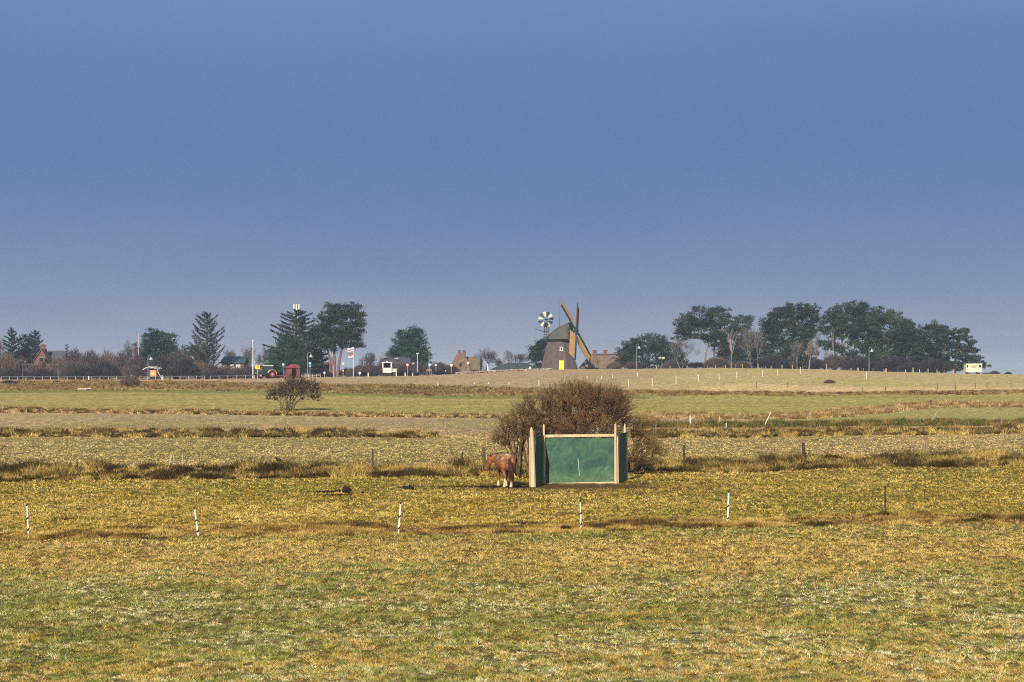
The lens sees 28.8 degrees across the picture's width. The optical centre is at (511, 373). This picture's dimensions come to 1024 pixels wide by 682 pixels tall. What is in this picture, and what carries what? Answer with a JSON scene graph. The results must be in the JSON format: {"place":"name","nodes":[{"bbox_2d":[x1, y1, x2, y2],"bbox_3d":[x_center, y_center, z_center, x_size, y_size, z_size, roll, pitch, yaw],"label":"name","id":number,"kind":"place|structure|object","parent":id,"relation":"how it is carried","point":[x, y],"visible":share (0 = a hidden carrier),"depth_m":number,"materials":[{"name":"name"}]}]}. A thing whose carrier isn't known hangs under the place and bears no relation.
{"place":"outdoors","nodes":[
{"label":"outdoors","id":0,"kind":"place"},
{"bbox_2d":[0,424,438,437],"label":"rough grass","id":1,"kind":"structure","parent":0,"point":[215,432],"depth_m":161.24,"materials":[{"name":"plant"}]},
{"bbox_2d":[0,405,635,418],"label":"rough grass","id":2,"kind":"structure","parent":0,"point":[191,410],"depth_m":248.14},
{"bbox_2d":[0,368,1023,681],"bbox_3d":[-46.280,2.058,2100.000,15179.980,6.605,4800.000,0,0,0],"label":"ground","id":3,"kind":"structure","parent":0,"point":[718,380],"depth_m":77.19,"materials":[{"name":"plant"}]},
{"bbox_2d":[0,351,22,378],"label":"leafless bush","id":4,"kind":"object","parent":3,"relation":"on","point":[5,363],"visible":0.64,"depth_m":435.16,"materials":[{"name":"brown plant"}]},
{"bbox_2d":[2,327,22,360],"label":"spruce tree","id":5,"kind":"object","parent":3,"relation":"on","point":[12,349],"visible":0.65,"depth_m":451.59,"materials":[{"name":"green plant"}]},
{"bbox_2d":[0,367,32,378],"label":"leafless bush","id":6,"kind":"object","parent":3,"relation":"on","point":[12,372],"visible":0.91,"depth_m":428.87,"materials":[{"name":"brown plant"}]},
{"bbox_2d":[14,355,28,378],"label":"leafless bush","id":7,"kind":"object","parent":3,"relation":"on","point":[23,364],"visible":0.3,"depth_m":439.58,"materials":[{"name":"brown plant"}]},
{"bbox_2d":[15,334,37,365],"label":"evergreen tree","id":8,"kind":"object","parent":3,"relation":"on","point":[26,352],"visible":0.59,"depth_m":459.50,"materials":[{"name":"green plant"}]},
{"bbox_2d":[25,330,46,362],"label":"spruce tree","id":9,"kind":"object","parent":3,"relation":"on","point":[37,341],"visible":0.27,"depth_m":479.69,"materials":[{"name":"green plant"}]},
{"bbox_2d":[22,363,49,378],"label":"leafless bush","id":10,"kind":"object","parent":3,"relation":"on","point":[31,367],"visible":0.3,"depth_m":435.47,"materials":[{"name":"brown plant"}]},
{"bbox_2d":[23,368,58,378],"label":"leafless bush","id":11,"kind":"object","parent":3,"relation":"on","point":[37,372],"visible":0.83,"depth_m":429.15,"materials":[{"name":"brown plant"}]},
{"bbox_2d":[31,345,66,378],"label":"brick house","id":12,"kind":"structure","parent":3,"relation":"on","point":[43,357],"depth_m":471.47,"materials":[{"name":"brick"}]},
{"bbox_2d":[45,357,65,378],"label":"leafless bush","id":13,"kind":"object","parent":3,"relation":"on","point":[53,366],"visible":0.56,"depth_m":439.20,"materials":[{"name":"brown plant"}]},
{"bbox_2d":[0,376,124,379],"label":"guard rail","id":14,"kind":"object","parent":3,"relation":"on","point":[60,376],"visible":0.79,"depth_m":403.18,"materials":[{"name":"metal"}]},
{"bbox_2d":[57,359,82,378],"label":"leafless bush","id":15,"kind":"object","parent":3,"relation":"on","point":[66,366],"visible":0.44,"depth_m":435.40,"materials":[{"name":"brown plant"}]},
{"bbox_2d":[61,346,86,378],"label":"leafless bush","id":16,"kind":"object","parent":3,"relation":"on","point":[74,357],"visible":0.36,"depth_m":445.26,"materials":[{"name":"brown plant"}]},
{"bbox_2d":[61,365,101,378],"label":"leafless bush","id":17,"kind":"object","parent":3,"relation":"on","point":[76,371],"visible":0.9,"depth_m":428.81,"materials":[{"name":"brown plant"}]},
{"bbox_2d":[76,349,103,378],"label":"leafless bush","id":18,"kind":"object","parent":3,"relation":"on","point":[89,359],"visible":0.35,"depth_m":443.21,"materials":[{"name":"brown plant"}]},
{"bbox_2d":[87,358,121,378],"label":"leafless bush","id":19,"kind":"object","parent":3,"relation":"on","point":[104,368],"visible":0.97,"depth_m":430.89,"materials":[{"name":"brown plant"}]},
{"bbox_2d":[98,348,116,378],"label":"leafless bush","id":20,"kind":"object","parent":3,"relation":"on","point":[109,357],"visible":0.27,"depth_m":445.44,"materials":[{"name":"brown plant"}]},
{"bbox_2d":[110,349,129,378],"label":"leafless bush","id":21,"kind":"object","parent":3,"relation":"on","point":[120,360],"visible":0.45,"depth_m":441.23,"materials":[{"name":"brown plant"}]},
{"bbox_2d":[123,340,133,358],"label":"bare tree","id":22,"kind":"object","parent":3,"relation":"on","point":[128,351],"visible":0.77,"depth_m":449.66,"materials":[{"name":"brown plant"}]},
{"bbox_2d":[118,374,141,386],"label":"leafless bush","id":23,"kind":"object","parent":3,"relation":"on","point":[130,380],"visible":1,"depth_m":352.25,"materials":[{"name":"brown plant"}]},
{"bbox_2d":[121,364,145,378],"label":"leafless bush","id":24,"kind":"object","parent":3,"relation":"on","point":[131,370],"visible":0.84,"depth_m":429.41,"materials":[{"name":"brown plant"}]},
{"bbox_2d":[121,352,147,378],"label":"leafless bush","id":25,"kind":"object","parent":3,"relation":"on","point":[140,362],"visible":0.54,"depth_m":437.31,"materials":[{"name":"brown plant"}]},
{"bbox_2d":[143,366,161,378],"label":"market stall","id":26,"kind":"object","parent":3,"relation":"on","point":[154,372],"visible":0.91,"depth_m":417.10,"materials":[{"name":"white paint"}]},
{"bbox_2d":[133,325,180,363],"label":"pine tree","id":27,"kind":"object","parent":3,"relation":"on","point":[166,346],"visible":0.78,"depth_m":460.62,"materials":[{"name":"green plant"}]},
{"bbox_2d":[143,353,175,378],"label":"leafless bush","id":28,"kind":"object","parent":3,"relation":"on","point":[162,362],"visible":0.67,"depth_m":434.98,"materials":[{"name":"brown plant"}]},
{"bbox_2d":[139,376,204,379],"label":"guard rail","id":29,"kind":"object","parent":3,"relation":"on","point":[170,376],"visible":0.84,"depth_m":404.38,"materials":[{"name":"metal"}]},
{"bbox_2d":[166,349,190,378],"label":"leafless bush","id":30,"kind":"object","parent":3,"relation":"on","point":[178,355],"visible":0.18,"depth_m":441.66,"materials":[{"name":"brown plant"}]},
{"bbox_2d":[165,356,199,378],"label":"leafless bush","id":31,"kind":"object","parent":3,"relation":"on","point":[187,367],"visible":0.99,"depth_m":431.05,"materials":[{"name":"brown plant"}]},
{"bbox_2d":[178,344,212,361],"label":"tree","id":32,"kind":"object","parent":3,"relation":"on","point":[188,352],"visible":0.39,"depth_m":455.30,"materials":[{"name":"green plant"}]},
{"bbox_2d":[189,311,225,378],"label":"spruce tree","id":33,"kind":"object","parent":3,"relation":"on","point":[207,348],"visible":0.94,"depth_m":439.47,"materials":[{"name":"green plant"}]},
{"bbox_2d":[197,361,221,378],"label":"leafless bush","id":34,"kind":"object","parent":3,"relation":"on","point":[206,369],"visible":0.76,"depth_m":433.19,"materials":[{"name":"brown plant"}]},
{"bbox_2d":[201,369,231,378],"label":"leafless bush","id":35,"kind":"object","parent":3,"relation":"on","point":[217,374],"visible":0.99,"depth_m":429.04,"materials":[{"name":"brown plant"}]},
{"bbox_2d":[221,356,248,378],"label":"bungalow","id":36,"kind":"object","parent":3,"relation":"on","point":[232,361],"visible":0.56,"depth_m":449.38,"materials":[{"name":"brick"}]},
{"bbox_2d":[227,365,249,378],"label":"leafless bush","id":37,"kind":"object","parent":3,"relation":"on","point":[238,371],"visible":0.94,"depth_m":431.30,"materials":[{"name":"brown plant"}]},
{"bbox_2d":[241,365,255,377],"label":"leafless bush","id":38,"kind":"object","parent":3,"relation":"on","point":[247,368],"visible":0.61,"depth_m":435.20,"materials":[{"name":"brown plant"}]},
{"bbox_2d":[241,344,257,366],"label":"bare tree","id":39,"kind":"object","parent":3,"relation":"on","point":[247,353],"visible":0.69,"depth_m":475.31,"materials":[{"name":"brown plant"}]},
{"bbox_2d":[256,332,314,374],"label":"evergreen tree","id":40,"kind":"object","parent":3,"relation":"on","point":[278,356],"visible":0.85,"depth_m":430.85,"materials":[{"name":"green plant"}]},
{"bbox_2d":[264,374,323,410],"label":"thorn bush","id":41,"kind":"object","parent":3,"relation":"on","point":[284,388],"visible":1,"depth_m":257.63,"materials":[{"name":"brown plant"}]},
{"bbox_2d":[286,364,301,377],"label":"bus hut","id":42,"kind":"object","parent":3,"relation":"on","point":[293,370],"visible":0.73,"depth_m":414.70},
{"bbox_2d":[262,309,327,365],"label":"spruce tree","id":43,"kind":"object","parent":3,"relation":"on","point":[295,320],"visible":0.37,"depth_m":444.97,"materials":[{"name":"needle foliage"},{"name":"bark"}]},
{"bbox_2d":[301,343,331,376],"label":"tree","id":44,"kind":"object","parent":3,"relation":"on","point":[319,352],"visible":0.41,"depth_m":451.22,"materials":[{"name":"green plant"}]},
{"bbox_2d":[308,368,332,376],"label":"leafless bush","id":45,"kind":"object","parent":3,"relation":"on","point":[317,372],"visible":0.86,"depth_m":439.03,"materials":[{"name":"brown plant"}]},
{"bbox_2d":[303,301,370,376],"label":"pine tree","id":46,"kind":"object","parent":3,"relation":"on","point":[343,333],"visible":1,"depth_m":439.14,"materials":[{"name":"needle foliage"},{"name":"bark"}]},
{"bbox_2d":[352,371,379,375],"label":"leafless bush","id":47,"kind":"object","parent":3,"relation":"on","point":[363,373],"visible":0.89,"depth_m":433.23,"materials":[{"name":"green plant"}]},
{"bbox_2d":[358,351,376,365],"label":"bare tree","id":48,"kind":"object","parent":3,"relation":"on","point":[371,358],"visible":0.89,"depth_m":469.47,"materials":[{"name":"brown plant"}]},
{"bbox_2d":[359,362,382,375],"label":"leafless bush","id":49,"kind":"object","parent":3,"relation":"on","point":[372,368],"visible":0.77,"depth_m":439.27,"materials":[{"name":"brown plant"}]},
{"bbox_2d":[382,361,392,375],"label":"kiosk","id":50,"kind":"object","parent":3,"relation":"on","point":[387,367],"visible":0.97,"depth_m":430.20,"materials":[{"name":"white paint"}]},
{"bbox_2d":[380,358,411,375],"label":"bungalow","id":51,"kind":"object","parent":3,"relation":"on","point":[402,360],"visible":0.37,"depth_m":452.99,"materials":[{"name":"brick"}]},
{"bbox_2d":[392,369,420,375],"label":"leafless bush","id":52,"kind":"object","parent":3,"relation":"on","point":[401,372],"visible":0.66,"depth_m":434.88,"materials":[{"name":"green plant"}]},
{"bbox_2d":[381,325,435,375],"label":"tree","id":53,"kind":"object","parent":3,"relation":"on","point":[408,341],"visible":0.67,"depth_m":467.32,"materials":[{"name":"green plant"}]},
{"bbox_2d":[408,362,423,375],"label":"leafless bush","id":54,"kind":"object","parent":3,"relation":"on","point":[412,367],"visible":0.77,"depth_m":441.15,"materials":[{"name":"brown plant"}]},
{"bbox_2d":[418,361,437,375],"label":"leafless bush","id":55,"kind":"object","parent":3,"relation":"on","point":[424,370],"visible":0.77,"depth_m":441.24,"materials":[{"name":"brown plant"}]},
{"bbox_2d":[431,362,450,374],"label":"leafless bush","id":56,"kind":"object","parent":3,"relation":"on","point":[442,367],"visible":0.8,"depth_m":443.51,"materials":[{"name":"brown plant"}]},
{"bbox_2d":[452,350,481,373],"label":"cottage","id":57,"kind":"structure","parent":3,"relation":"on","point":[475,364],"depth_m":458.60,"materials":[{"name":"brick"}]},
{"bbox_2d":[474,346,497,370],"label":"bare tree","id":58,"kind":"object","parent":3,"relation":"on","point":[491,355],"visible":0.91,"depth_m":470.30,"materials":[{"name":"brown plant"}]},
{"bbox_2d":[485,452,515,486],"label":"horse","id":59,"kind":"object","parent":3,"relation":"on","point":[505,465],"visible":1,"depth_m":87.25},
{"bbox_2d":[455,368,552,373],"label":"stone wall","id":60,"kind":"structure","parent":3,"relation":"on","point":[528,369],"depth_m":449.00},
{"bbox_2d":[0,379,1023,396],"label":"rough grass","id":61,"kind":"structure","parent":3,"relation":"on","point":[480,391],"depth_m":331.49,"materials":[{"name":"plant"}]},
{"bbox_2d":[490,363,535,370],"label":"farm building","id":62,"kind":"structure","parent":3,"relation":"on","point":[507,366],"depth_m":472.74,"materials":[{"name":"metal"}]},
{"bbox_2d":[502,350,528,363],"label":"bare tree","id":63,"kind":"object","parent":3,"relation":"on","point":[510,356],"visible":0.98,"depth_m":480.21,"materials":[{"name":"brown plant"}]},
{"bbox_2d":[487,390,549,475],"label":"thorn bush","id":64,"kind":"object","parent":3,"relation":"on","point":[528,417],"visible":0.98,"depth_m":94.97,"materials":[{"name":"twigs"},{"name":"bark"},{"name":"sparse leaves"}]},
{"bbox_2d":[525,338,547,368],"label":"pine tree","id":65,"kind":"object","parent":3,"relation":"on","point":[537,348],"visible":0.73,"depth_m":489.01,"materials":[{"name":"green plant"}]},
{"bbox_2d":[537,299,590,369],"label":"windmill","id":66,"kind":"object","parent":3,"relation":"on","point":[560,352],"visible":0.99,"depth_m":470.12},
{"bbox_2d":[529,424,627,486],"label":"field shelter","id":67,"kind":"object","parent":3,"relation":"on","point":[579,460],"visible":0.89,"depth_m":90.00,"materials":[{"name":"wood"}]},
{"bbox_2d":[525,374,640,443],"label":"thorn bush","id":68,"kind":"object","parent":3,"relation":"on","point":[578,393],"visible":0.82,"depth_m":96.08,"materials":[{"name":"twigs"},{"name":"bark"},{"name":"sparse leaves"}]},
{"bbox_2d":[579,350,620,368],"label":"cottage","id":69,"kind":"structure","parent":3,"relation":"on","point":[599,361],"depth_m":484.42,"materials":[{"name":"brick"}]},
{"bbox_2d":[606,361,622,368],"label":"leafless bush","id":70,"kind":"object","parent":3,"relation":"on","point":[614,365],"visible":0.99,"depth_m":475.48,"materials":[{"name":"brown plant"}]},
{"bbox_2d":[623,360,646,368],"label":"leafless bush","id":71,"kind":"object","parent":3,"relation":"on","point":[631,364],"visible":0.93,"depth_m":473.22,"materials":[{"name":"brown plant"}]},
{"bbox_2d":[610,332,688,368],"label":"evergreen tree","id":72,"kind":"object","parent":3,"relation":"on","point":[627,355],"visible":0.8,"depth_m":478.32,"materials":[{"name":"green plant"}]},
{"bbox_2d":[628,410,672,471],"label":"thorn bush","id":73,"kind":"object","parent":3,"relation":"on","point":[634,458],"visible":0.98,"depth_m":97.89,"materials":[{"name":"brown plant"}]},
{"bbox_2d":[662,359,682,368],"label":"leafless bush","id":74,"kind":"object","parent":3,"relation":"on","point":[671,364],"visible":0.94,"depth_m":461.45,"materials":[{"name":"brown plant"}]},
{"bbox_2d":[666,339,702,367],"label":"bare tree","id":75,"kind":"object","parent":3,"relation":"on","point":[678,345],"visible":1,"depth_m":451.54,"materials":[{"name":"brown plant"}]},
{"bbox_2d":[683,362,710,367],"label":"leafless bush","id":76,"kind":"object","parent":3,"relation":"on","point":[694,365],"visible":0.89,"depth_m":460.81,"materials":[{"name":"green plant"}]},
{"bbox_2d":[670,304,746,367],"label":"pine tree","id":77,"kind":"object","parent":3,"relation":"on","point":[715,325],"visible":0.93,"depth_m":477.23,"materials":[{"name":"needle foliage"},{"name":"bark"}]},
{"bbox_2d":[702,356,729,367],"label":"leafless bush","id":78,"kind":"object","parent":3,"relation":"on","point":[718,362],"visible":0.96,"depth_m":457.25,"materials":[{"name":"brown plant"}]},
{"bbox_2d":[726,331,737,367],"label":"bare tree","id":79,"kind":"object","parent":3,"relation":"on","point":[730,334],"visible":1,"depth_m":454.81,"materials":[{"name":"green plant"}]},
{"bbox_2d":[726,360,750,367],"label":"leafless bush","id":80,"kind":"object","parent":3,"relation":"on","point":[739,364],"visible":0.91,"depth_m":459.18,"materials":[{"name":"brown plant"}]},
{"bbox_2d":[726,314,756,367],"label":"pine tree","id":81,"kind":"object","parent":3,"relation":"on","point":[747,318],"visible":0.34,"depth_m":485.21,"materials":[{"name":"green plant"}]},
{"bbox_2d":[737,324,760,367],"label":"bare tree","id":82,"kind":"object","parent":3,"relation":"on","point":[748,341],"visible":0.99,"depth_m":449.35,"materials":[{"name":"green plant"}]},
{"bbox_2d":[752,353,789,368],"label":"leafless bush","id":83,"kind":"object","parent":3,"relation":"on","point":[769,361],"visible":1,"depth_m":456.82,"materials":[{"name":"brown plant"}]},
{"bbox_2d":[743,301,823,368],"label":"pine tree","id":84,"kind":"object","parent":3,"relation":"on","point":[789,323],"visible":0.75,"depth_m":478.90,"materials":[{"name":"needle foliage"},{"name":"bark"}]},
{"bbox_2d":[777,362,806,368],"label":"leafless bush","id":85,"kind":"object","parent":3,"relation":"on","point":[798,365],"visible":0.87,"depth_m":458.98,"materials":[{"name":"brown plant"}]},
{"bbox_2d":[787,341,803,368],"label":"bare tree","id":86,"kind":"object","parent":3,"relation":"on","point":[795,348],"visible":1,"depth_m":453.19,"materials":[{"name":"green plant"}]},
{"bbox_2d":[806,339,818,368],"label":"bare tree","id":87,"kind":"object","parent":3,"relation":"on","point":[811,345],"visible":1,"depth_m":449.73,"materials":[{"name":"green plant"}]},
{"bbox_2d":[802,359,828,369],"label":"leafless bush","id":88,"kind":"object","parent":3,"relation":"on","point":[815,364],"visible":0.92,"depth_m":460.86,"materials":[{"name":"brown plant"}]},
{"bbox_2d":[639,398,1023,418],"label":"rough grass","id":89,"kind":"structure","parent":3,"relation":"on","point":[884,408],"depth_m":247.08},
{"bbox_2d":[820,352,846,369],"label":"leafless bush","id":90,"kind":"object","parent":3,"relation":"on","point":[835,362],"visible":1,"depth_m":460.98,"materials":[{"name":"brown plant"}]},
{"bbox_2d":[814,299,888,370],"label":"pine tree","id":91,"kind":"object","parent":3,"relation":"on","point":[856,316],"visible":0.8,"depth_m":479.20,"materials":[{"name":"needle foliage"},{"name":"bark"}]},
{"bbox_2d":[842,355,876,370],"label":"leafless bush","id":92,"kind":"object","parent":3,"relation":"on","point":[862,362],"visible":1,"depth_m":458.81,"materials":[{"name":"brown plant"}]},
{"bbox_2d":[861,306,910,371],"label":"pine tree","id":93,"kind":"object","parent":3,"relation":"on","point":[883,337],"visible":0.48,"depth_m":482.84,"materials":[{"name":"green plant"}]},
{"bbox_2d":[871,354,914,371],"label":"leafless bush","id":94,"kind":"object","parent":3,"relation":"on","point":[890,363],"visible":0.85,"depth_m":458.62,"materials":[{"name":"brown plant"}]},
{"bbox_2d":[885,317,926,372],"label":"pine tree","id":95,"kind":"object","parent":3,"relation":"on","point":[910,333],"visible":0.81,"depth_m":476.56,"materials":[{"name":"green plant"}]},
{"bbox_2d":[896,362,926,371],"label":"leafless bush","id":96,"kind":"object","parent":3,"relation":"on","point":[909,367],"visible":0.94,"depth_m":455.01,"materials":[{"name":"brown plant"}]},
{"bbox_2d":[906,319,956,372],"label":"pine tree","id":97,"kind":"object","parent":3,"relation":"on","point":[935,350],"visible":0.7,"depth_m":472.85,"materials":[{"name":"green plant"}]},
{"bbox_2d":[915,357,951,372],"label":"leafless bush","id":98,"kind":"object","parent":3,"relation":"on","point":[934,365],"visible":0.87,"depth_m":458.66,"materials":[{"name":"brown plant"}]},
{"bbox_2d":[943,327,991,372],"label":"pine tree","id":99,"kind":"object","parent":3,"relation":"on","point":[958,354],"visible":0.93,"depth_m":468.97,"materials":[{"name":"green plant"}]},
{"bbox_2d":[964,364,981,373],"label":"site wagon","id":100,"kind":"object","parent":3,"relation":"on","point":[969,368],"visible":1,"depth_m":423.00,"materials":[{"name":"beige paint"}]},
{"bbox_2d":[0,447,1023,481],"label":"rough grass","id":101,"kind":"structure","parent":0,"point":[29,470],"depth_m":103.60,"materials":[{"name":"plant"}]},
{"bbox_2d":[0,508,1023,542],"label":"rough grass","id":102,"kind":"structure","parent":0,"point":[631,523],"depth_m":64.14,"materials":[{"name":"plant"}]},
{"bbox_2d":[0,0,1023,374],"label":"sky","id":103,"kind":"structure","parent":0,"point":[457,171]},
{"bbox_2d":[628,422,1023,437],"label":"rough grass","id":104,"kind":"structure","parent":0,"point":[778,431],"depth_m":167.12,"materials":[{"name":"plant"}]},
{"bbox_2d":[634,415,1023,427],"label":"rough grass","id":105,"kind":"structure","parent":0,"point":[942,421],"depth_m":194.27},
{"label":"road","id":106,"kind":"structure","parent":0,"visible":0},
{"bbox_2d":[254,365,276,378],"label":"tractor","id":107,"kind":"object","parent":106,"relation":"on","point":[268,371],"visible":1,"depth_m":408.30,"materials":[{"name":"green metal"}]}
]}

